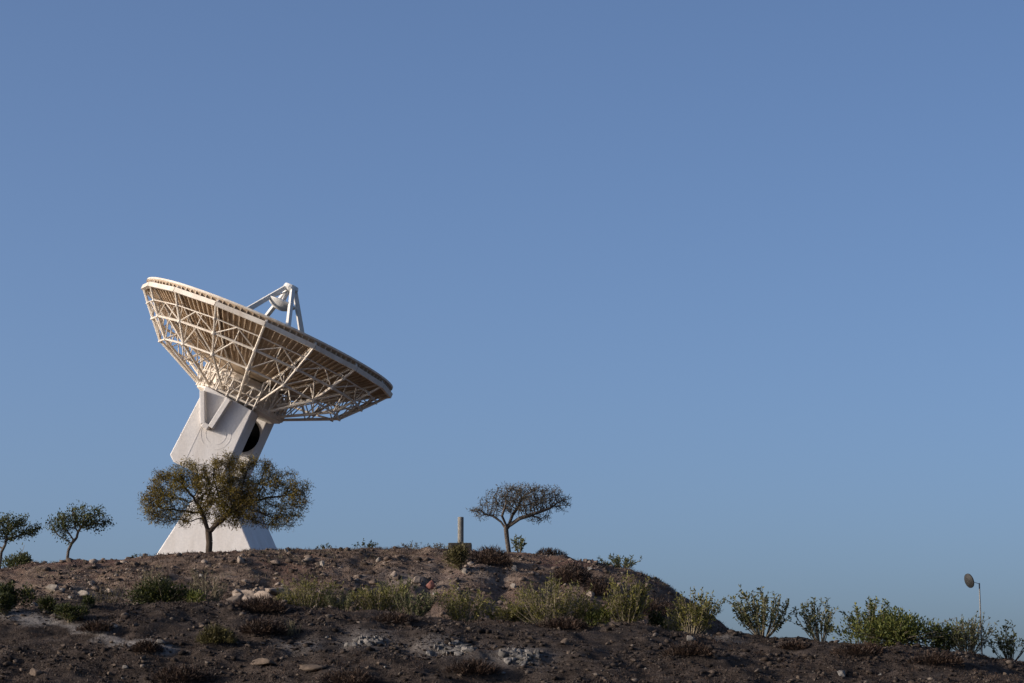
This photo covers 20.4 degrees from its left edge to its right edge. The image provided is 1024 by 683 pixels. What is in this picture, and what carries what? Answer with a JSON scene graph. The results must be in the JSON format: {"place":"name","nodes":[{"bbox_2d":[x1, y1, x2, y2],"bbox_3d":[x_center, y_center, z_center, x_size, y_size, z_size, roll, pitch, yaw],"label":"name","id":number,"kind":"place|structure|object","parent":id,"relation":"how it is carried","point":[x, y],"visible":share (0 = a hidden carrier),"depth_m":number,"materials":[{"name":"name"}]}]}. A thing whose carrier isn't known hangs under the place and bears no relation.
{"place":"outdoors","nodes":[
{"label":"outdoors","id":0,"kind":"place"},
{"bbox_2d":[0,547,1023,682],"bbox_3d":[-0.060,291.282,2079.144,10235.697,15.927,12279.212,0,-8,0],"label":"ground","id":1,"kind":"structure","parent":0,"point":[513,674],"depth_m":89.51,"materials":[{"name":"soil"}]},
{"bbox_2d":[0,590,15,615],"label":"green bush","id":2,"kind":"object","parent":1,"relation":"on","point":[6,604],"visible":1,"depth_m":91.82,"materials":[{"name":"green plant"}]},
{"bbox_2d":[0,547,33,567],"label":"skyline bush","id":3,"kind":"object","parent":1,"relation":"on","point":[23,558],"visible":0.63,"depth_m":116.63,"materials":[{"name":"green plant"}]},
{"bbox_2d":[0,580,37,607],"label":"green bush","id":4,"kind":"object","parent":1,"relation":"on","point":[9,588],"visible":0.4,"depth_m":99.20,"materials":[{"name":"green plant"}]},
{"bbox_2d":[0,512,42,565],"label":"tree","id":5,"kind":"object","parent":1,"relation":"on","point":[9,529],"visible":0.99,"depth_m":119.39,"materials":[{"name":"green plant"}]},
{"bbox_2d":[29,668,42,675],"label":"rock","id":6,"kind":"object","parent":1,"relation":"on","point":[34,672],"visible":1,"depth_m":85.29,"materials":[{"name":"beige stone"}]},
{"bbox_2d":[34,594,57,613],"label":"green bush","id":7,"kind":"object","parent":1,"relation":"on","point":[46,603],"visible":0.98,"depth_m":91.90,"materials":[{"name":"green plant"}]},
{"bbox_2d":[44,584,58,591],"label":"rock","id":8,"kind":"object","parent":1,"relation":"on","point":[51,587],"visible":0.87,"depth_m":106.17,"materials":[{"name":"beige stone"}]},
{"bbox_2d":[50,601,89,622],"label":"green bush","id":9,"kind":"object","parent":1,"relation":"on","point":[65,611],"visible":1,"depth_m":90.83,"materials":[{"name":"green plant"}]},
{"bbox_2d":[41,500,116,558],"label":"tree","id":10,"kind":"object","parent":1,"relation":"on","point":[89,522],"visible":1,"depth_m":118.98,"materials":[{"name":"green plant"}]},
{"bbox_2d":[77,590,88,596],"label":"rock","id":11,"kind":"object","parent":1,"relation":"on","point":[82,593],"visible":0.79,"depth_m":104.21,"materials":[{"name":"beige stone"}]},
{"bbox_2d":[81,594,95,608],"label":"green bush","id":12,"kind":"object","parent":1,"relation":"on","point":[87,600],"visible":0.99,"depth_m":92.23,"materials":[{"name":"green plant"}]},
{"bbox_2d":[74,617,114,632],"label":"dry shrub","id":13,"kind":"object","parent":1,"relation":"on","point":[91,626],"visible":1,"depth_m":89.40,"materials":[{"name":"brown plant"}]},
{"bbox_2d":[89,580,125,602],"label":"leafy shrub","id":14,"kind":"object","parent":1,"relation":"on","point":[106,596],"visible":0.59,"depth_m":98.11,"materials":[{"name":"plant"}]},
{"bbox_2d":[130,638,165,653],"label":"dry shrub","id":15,"kind":"object","parent":1,"relation":"on","point":[144,645],"visible":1,"depth_m":87.17,"materials":[{"name":"brown plant"}]},
{"bbox_2d":[138,565,164,586],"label":"leafy shrub","id":16,"kind":"object","parent":1,"relation":"on","point":[144,573],"visible":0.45,"depth_m":106.53,"materials":[{"name":"plant"}]},
{"bbox_2d":[120,574,197,603],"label":"green bush","id":17,"kind":"object","parent":1,"relation":"on","point":[153,591],"visible":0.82,"depth_m":95.53,"materials":[{"name":"green plant"}]},
{"bbox_2d":[156,639,164,643],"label":"rock","id":18,"kind":"object","parent":1,"relation":"on","point":[159,641],"visible":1,"depth_m":87.69,"materials":[{"name":"grey stone"}]},
{"bbox_2d":[150,662,220,682],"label":"dry shrub","id":19,"kind":"object","parent":1,"relation":"on","point":[177,672],"visible":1,"depth_m":85.00,"materials":[{"name":"plant"}]},
{"bbox_2d":[186,587,205,602],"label":"leafy shrub","id":20,"kind":"object","parent":1,"relation":"on","point":[194,596],"visible":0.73,"depth_m":95.13,"materials":[{"name":"green plant"}]},
{"bbox_2d":[187,562,227,601],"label":"leafy shrub","id":21,"kind":"object","parent":1,"relation":"on","point":[217,589],"visible":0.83,"depth_m":95.59,"materials":[{"name":"plant"}]},
{"bbox_2d":[193,622,239,643],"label":"dry shrub","id":22,"kind":"object","parent":1,"relation":"on","point":[210,634],"visible":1,"depth_m":88.03,"materials":[{"name":"green plant"}]},
{"bbox_2d":[137,449,315,552],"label":"feathery tree","id":23,"kind":"object","parent":1,"relation":"on","point":[234,510],"visible":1,"depth_m":119.11,"materials":[{"name":"green plant"}]},
{"bbox_2d":[237,556,244,562],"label":"rock","id":24,"kind":"object","parent":1,"relation":"on","point":[240,559],"visible":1,"depth_m":110.45,"materials":[{"name":"beige stone"}]},
{"bbox_2d":[225,587,291,601],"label":"rock slab","id":25,"kind":"object","parent":1,"relation":"on","point":[239,594],"visible":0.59,"depth_m":105.12,"materials":[{"name":"beige stone"}]},
{"bbox_2d":[228,593,289,615],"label":"dry shrub","id":26,"kind":"object","parent":1,"relation":"on","point":[272,604],"visible":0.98,"depth_m":93.06,"materials":[{"name":"brown plant"}]},
{"bbox_2d":[251,658,276,665],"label":"rock","id":27,"kind":"object","parent":1,"relation":"on","point":[262,661],"visible":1,"depth_m":86.12,"materials":[{"name":"beige stone"}]},
{"bbox_2d":[238,614,291,636],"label":"dry shrub","id":28,"kind":"object","parent":1,"relation":"on","point":[257,626],"visible":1,"depth_m":89.23,"materials":[{"name":"plant"}]},
{"bbox_2d":[141,277,392,554],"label":"dish antenna","id":29,"kind":"object","parent":1,"relation":"on","point":[260,365],"visible":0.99,"depth_m":152.99,"materials":[{"name":"paint"}]},
{"bbox_2d":[272,594,294,604],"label":"leafy shrub","id":30,"kind":"object","parent":1,"relation":"on","point":[280,597],"visible":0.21,"depth_m":96.27,"materials":[{"name":"green plant"}]},
{"bbox_2d":[283,619,300,635],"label":"grass tuft","id":31,"kind":"object","parent":1,"relation":"on","point":[289,630],"visible":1,"depth_m":89.42,"materials":[{"name":"plant"}]},
{"bbox_2d":[276,574,346,608],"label":"leafy shrub","id":32,"kind":"object","parent":1,"relation":"on","point":[304,598],"visible":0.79,"depth_m":96.38,"materials":[{"name":"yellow plant"}]},
{"bbox_2d":[299,664,325,671],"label":"rock","id":33,"kind":"object","parent":1,"relation":"on","point":[310,667],"visible":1,"depth_m":85.30,"materials":[{"name":"beige stone"}]},
{"bbox_2d":[301,558,329,585],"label":"grass tuft","id":34,"kind":"object","parent":1,"relation":"on","point":[315,573],"visible":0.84,"depth_m":106.94,"materials":[{"name":"plant"}]},
{"bbox_2d":[316,542,331,548],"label":"skyline bush","id":35,"kind":"object","parent":1,"relation":"on","point":[326,544],"visible":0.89,"depth_m":117.05,"materials":[{"name":"green plant"}]},
{"bbox_2d":[321,590,361,611],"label":"leafy shrub","id":36,"kind":"object","parent":1,"relation":"on","point":[340,604],"visible":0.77,"depth_m":96.03,"materials":[{"name":"green plant"}]},
{"bbox_2d":[308,667,384,682],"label":"dry shrub","id":37,"kind":"object","parent":1,"relation":"on","point":[343,677],"visible":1,"depth_m":83.96,"materials":[{"name":"plant"}]},
{"bbox_2d":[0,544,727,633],"bbox_3d":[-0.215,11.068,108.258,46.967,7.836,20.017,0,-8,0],"label":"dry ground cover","id":38,"kind":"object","parent":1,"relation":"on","point":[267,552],"visible":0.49,"depth_m":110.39,"materials":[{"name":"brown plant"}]},
{"bbox_2d":[344,635,383,646],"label":"rock outcrop","id":39,"kind":"object","parent":1,"relation":"on","point":[367,640],"visible":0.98,"depth_m":88.53,"materials":[{"name":"grey stone"}]},
{"bbox_2d":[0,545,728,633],"bbox_3d":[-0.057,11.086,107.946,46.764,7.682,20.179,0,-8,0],"label":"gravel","id":40,"kind":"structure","parent":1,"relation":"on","point":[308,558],"depth_m":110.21,"materials":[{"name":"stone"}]},
{"bbox_2d":[352,538,377,547],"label":"skyline bush","id":41,"kind":"object","parent":1,"relation":"on","point":[369,545],"visible":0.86,"depth_m":116.93,"materials":[{"name":"green plant"}]},
{"bbox_2d":[347,580,407,610],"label":"leafy shrub","id":42,"kind":"object","parent":1,"relation":"on","point":[385,598],"visible":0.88,"depth_m":96.05,"materials":[{"name":"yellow plant"}]},
{"bbox_2d":[390,571,396,577],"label":"rock","id":43,"kind":"object","parent":1,"relation":"on","point":[393,573],"visible":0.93,"depth_m":108.44,"materials":[{"name":"beige stone"}]},
{"bbox_2d":[372,610,419,623],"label":"dry shrub","id":44,"kind":"object","parent":1,"relation":"on","point":[391,617],"visible":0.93,"depth_m":92.19,"materials":[{"name":"brown plant"}]},
{"bbox_2d":[377,574,421,600],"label":"leafy shrub","id":45,"kind":"object","parent":1,"relation":"on","point":[407,585],"visible":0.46,"depth_m":105.31,"materials":[{"name":"green plant"}]},
{"bbox_2d":[402,540,422,548],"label":"skyline bush","id":46,"kind":"object","parent":1,"relation":"on","point":[411,545],"visible":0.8,"depth_m":116.84,"materials":[{"name":"green plant"}]},
{"bbox_2d":[391,585,440,615],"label":"leafy shrub","id":47,"kind":"object","parent":1,"relation":"on","point":[424,609],"visible":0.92,"depth_m":95.60,"materials":[{"name":"green plant"}]},
{"bbox_2d":[411,576,421,583],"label":"rock","id":48,"kind":"object","parent":1,"relation":"on","point":[417,580],"visible":0.9,"depth_m":107.45,"materials":[{"name":"beige stone"}]},
{"bbox_2d":[425,580,435,588],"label":"rock","id":49,"kind":"object","parent":1,"relation":"on","point":[430,585],"visible":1,"depth_m":107.34,"materials":[{"name":"stone"}]},
{"bbox_2d":[427,543,442,547],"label":"skyline bush","id":50,"kind":"object","parent":1,"relation":"on","point":[437,544],"visible":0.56,"depth_m":116.91,"materials":[{"name":"green plant"}]},
{"bbox_2d":[424,640,477,655],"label":"rock outcrop","id":51,"kind":"object","parent":1,"relation":"on","point":[461,646],"visible":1,"depth_m":87.67,"materials":[{"name":"grey stone"}]},
{"bbox_2d":[440,540,469,570],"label":"skyline bush","id":52,"kind":"object","parent":1,"relation":"on","point":[456,555],"visible":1,"depth_m":109.99,"materials":[{"name":"green plant"}]},
{"bbox_2d":[448,517,471,549],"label":"survey pillar","id":53,"kind":"structure","parent":1,"relation":"on","point":[461,529],"depth_m":116.93,"materials":[{"name":"concrete"}]},
{"bbox_2d":[436,580,496,621],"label":"leafy shrub","id":54,"kind":"object","parent":1,"relation":"on","point":[454,611],"visible":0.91,"depth_m":96.04,"materials":[{"name":"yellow plant"}]},
{"bbox_2d":[443,657,504,675],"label":"dry shrub","id":55,"kind":"object","parent":1,"relation":"on","point":[480,666],"visible":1,"depth_m":85.53,"materials":[{"name":"brown plant"}]},
{"bbox_2d":[466,545,513,565],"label":"dry shrub","id":56,"kind":"object","parent":1,"relation":"on","point":[498,557],"visible":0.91,"depth_m":112.39,"materials":[{"name":"brown plant"}]},
{"bbox_2d":[483,602,523,621],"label":"leafy shrub","id":57,"kind":"object","parent":1,"relation":"on","point":[506,613],"visible":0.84,"depth_m":95.99,"materials":[{"name":"green plant"}]},
{"bbox_2d":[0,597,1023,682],"bbox_3d":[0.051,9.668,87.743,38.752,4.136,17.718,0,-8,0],"label":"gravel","id":58,"kind":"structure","parent":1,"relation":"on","point":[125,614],"depth_m":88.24,"materials":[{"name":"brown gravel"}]},
{"bbox_2d":[511,565,516,570],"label":"rock","id":59,"kind":"object","parent":1,"relation":"on","point":[513,567],"visible":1,"depth_m":110.24,"materials":[{"name":"grey stone"}]},
{"bbox_2d":[510,534,526,551],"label":"skyline bush","id":60,"kind":"object","parent":1,"relation":"on","point":[520,544],"visible":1,"depth_m":117.19,"materials":[{"name":"green plant"}]},
{"bbox_2d":[466,481,571,552],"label":"umbrella tree","id":61,"kind":"object","parent":1,"relation":"on","point":[524,495],"visible":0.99,"depth_m":117.97,"materials":[{"name":"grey plant"}]},
{"bbox_2d":[498,647,541,664],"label":"rock outcrop","id":62,"kind":"object","parent":1,"relation":"on","point":[526,654],"visible":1,"depth_m":86.98,"materials":[{"name":"grey stone"}]},
{"bbox_2d":[512,605,531,622],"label":"leafy shrub","id":63,"kind":"object","parent":1,"relation":"on","point":[524,619],"visible":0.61,"depth_m":96.27,"materials":[{"name":"green plant"}]},
{"bbox_2d":[501,573,592,624],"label":"leafy shrub","id":64,"kind":"object","parent":1,"relation":"on","point":[534,614],"visible":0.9,"depth_m":95.42,"materials":[{"name":"green plant"}]},
{"bbox_2d":[536,546,567,555],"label":"dry shrub","id":65,"kind":"object","parent":1,"relation":"on","point":[552,552],"visible":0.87,"depth_m":116.77,"materials":[{"name":"brown plant"}]},
{"bbox_2d":[534,614,590,630],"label":"dry shrub","id":66,"kind":"object","parent":1,"relation":"on","point":[560,622],"visible":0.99,"depth_m":92.76,"materials":[{"name":"brown plant"}]},
{"bbox_2d":[560,638,569,644],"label":"rock","id":67,"kind":"object","parent":1,"relation":"on","point":[565,641],"visible":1,"depth_m":88.63,"materials":[{"name":"beige stone"}]},
{"bbox_2d":[552,561,596,584],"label":"dry shrub","id":68,"kind":"object","parent":1,"relation":"on","point":[565,574],"visible":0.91,"depth_m":110.26,"materials":[{"name":"brown plant"}]},
{"bbox_2d":[571,596,606,625],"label":"leafy shrub","id":69,"kind":"object","parent":1,"relation":"on","point":[581,614],"visible":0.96,"depth_m":95.45,"materials":[{"name":"green plant"}]},
{"bbox_2d":[586,590,594,596],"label":"rock","id":70,"kind":"object","parent":1,"relation":"on","point":[592,594],"visible":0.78,"depth_m":108.15,"materials":[{"name":"beige stone"}]},
{"bbox_2d":[583,575,610,595],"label":"dry shrub","id":71,"kind":"object","parent":1,"relation":"on","point":[597,588],"visible":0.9,"depth_m":108.41,"materials":[{"name":"brown plant"}]},
{"bbox_2d":[583,606,616,626],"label":"leafy shrub","id":72,"kind":"object","parent":1,"relation":"on","point":[602,618],"visible":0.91,"depth_m":95.16,"materials":[{"name":"green plant"}]},
{"bbox_2d":[598,553,641,568],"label":"skyline bush","id":73,"kind":"object","parent":1,"relation":"on","point":[616,561],"visible":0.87,"depth_m":116.94,"materials":[{"name":"green plant"}]},
{"bbox_2d":[601,571,652,622],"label":"leafy shrub","id":74,"kind":"object","parent":1,"relation":"on","point":[632,608],"visible":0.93,"depth_m":95.09,"materials":[{"name":"green plant"}]},
{"bbox_2d":[647,608,665,627],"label":"leafy shrub","id":75,"kind":"object","parent":1,"relation":"on","point":[658,621],"visible":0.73,"depth_m":95.44,"materials":[{"name":"green plant"}]},
{"bbox_2d":[643,595,679,616],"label":"dry shrub","id":76,"kind":"object","parent":1,"relation":"on","point":[657,605],"visible":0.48,"depth_m":107.56,"materials":[{"name":"plant"}]},
{"bbox_2d":[654,605,688,631],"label":"leafy shrub","id":77,"kind":"object","parent":1,"relation":"on","point":[672,626],"visible":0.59,"depth_m":96.06,"materials":[{"name":"green plant"}]},
{"bbox_2d":[659,640,714,656],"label":"dry shrub","id":78,"kind":"object","parent":1,"relation":"on","point":[685,649],"visible":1,"depth_m":88.06,"materials":[{"name":"brown plant"}]},
{"bbox_2d":[686,635,695,640],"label":"rock","id":79,"kind":"object","parent":1,"relation":"on","point":[690,638],"visible":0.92,"depth_m":91.04,"materials":[{"name":"grey stone"}]},
{"bbox_2d":[662,587,727,633],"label":"leafy shrub","id":80,"kind":"object","parent":1,"relation":"on","point":[705,607],"visible":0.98,"depth_m":94.73,"materials":[{"name":"green plant"}]},
{"bbox_2d":[722,584,792,636],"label":"leafy shrub","id":81,"kind":"object","parent":1,"relation":"on","point":[745,618],"visible":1,"depth_m":94.57,"materials":[{"name":"green plant"}]},
{"bbox_2d":[776,638,808,649],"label":"dry shrub","id":82,"kind":"object","parent":1,"relation":"on","point":[789,645],"visible":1,"depth_m":91.57,"materials":[{"name":"brown plant"}]},
{"bbox_2d":[789,597,838,640],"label":"leafy shrub","id":83,"kind":"object","parent":1,"relation":"on","point":[809,618],"visible":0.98,"depth_m":94.47,"materials":[{"name":"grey plant"}]},
{"bbox_2d":[837,670,844,676],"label":"rock","id":84,"kind":"object","parent":1,"relation":"on","point":[841,672],"visible":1,"depth_m":86.51,"materials":[{"name":"beige stone"}]},
{"bbox_2d":[829,639,886,655],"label":"dry shrub","id":85,"kind":"object","parent":1,"relation":"on","point":[860,647],"visible":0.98,"depth_m":89.31,"materials":[{"name":"brown plant"}]},
{"bbox_2d":[839,596,896,642],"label":"leafy shrub","id":86,"kind":"object","parent":1,"relation":"on","point":[872,609],"visible":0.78,"depth_m":94.16,"materials":[{"name":"green plant"}]},
{"bbox_2d":[830,605,973,646],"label":"leafy shrub","id":87,"kind":"object","parent":1,"relation":"on","point":[902,630],"visible":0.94,"depth_m":93.50,"materials":[{"name":"green plant"}]},
{"bbox_2d":[905,648,965,665],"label":"dry shrub","id":88,"kind":"object","parent":1,"relation":"on","point":[937,657],"visible":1,"depth_m":88.25,"materials":[{"name":"plant"}]},
{"bbox_2d":[919,622,960,650],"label":"leafy shrub","id":89,"kind":"object","parent":1,"relation":"on","point":[944,645],"visible":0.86,"depth_m":93.79,"materials":[{"name":"green plant"}]},
{"bbox_2d":[937,611,998,652],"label":"leafy shrub","id":90,"kind":"object","parent":1,"relation":"on","point":[963,645],"visible":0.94,"depth_m":93.47,"materials":[{"name":"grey plant"}]},
{"bbox_2d":[964,573,982,655],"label":"disc pole","id":91,"kind":"object","parent":1,"relation":"on","point":[969,580],"visible":0.98,"depth_m":93.69,"materials":[{"name":"grey metal"}]},
{"bbox_2d":[987,619,1023,659],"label":"leafy shrub","id":92,"kind":"object","parent":1,"relation":"on","point":[1009,648],"visible":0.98,"depth_m":94.14,"materials":[{"name":"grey plant"}]},
{"bbox_2d":[0,0,1023,660],"label":"sky","id":93,"kind":"structure","parent":0,"point":[741,282],"materials":[{"name":"blue"}]}
]}

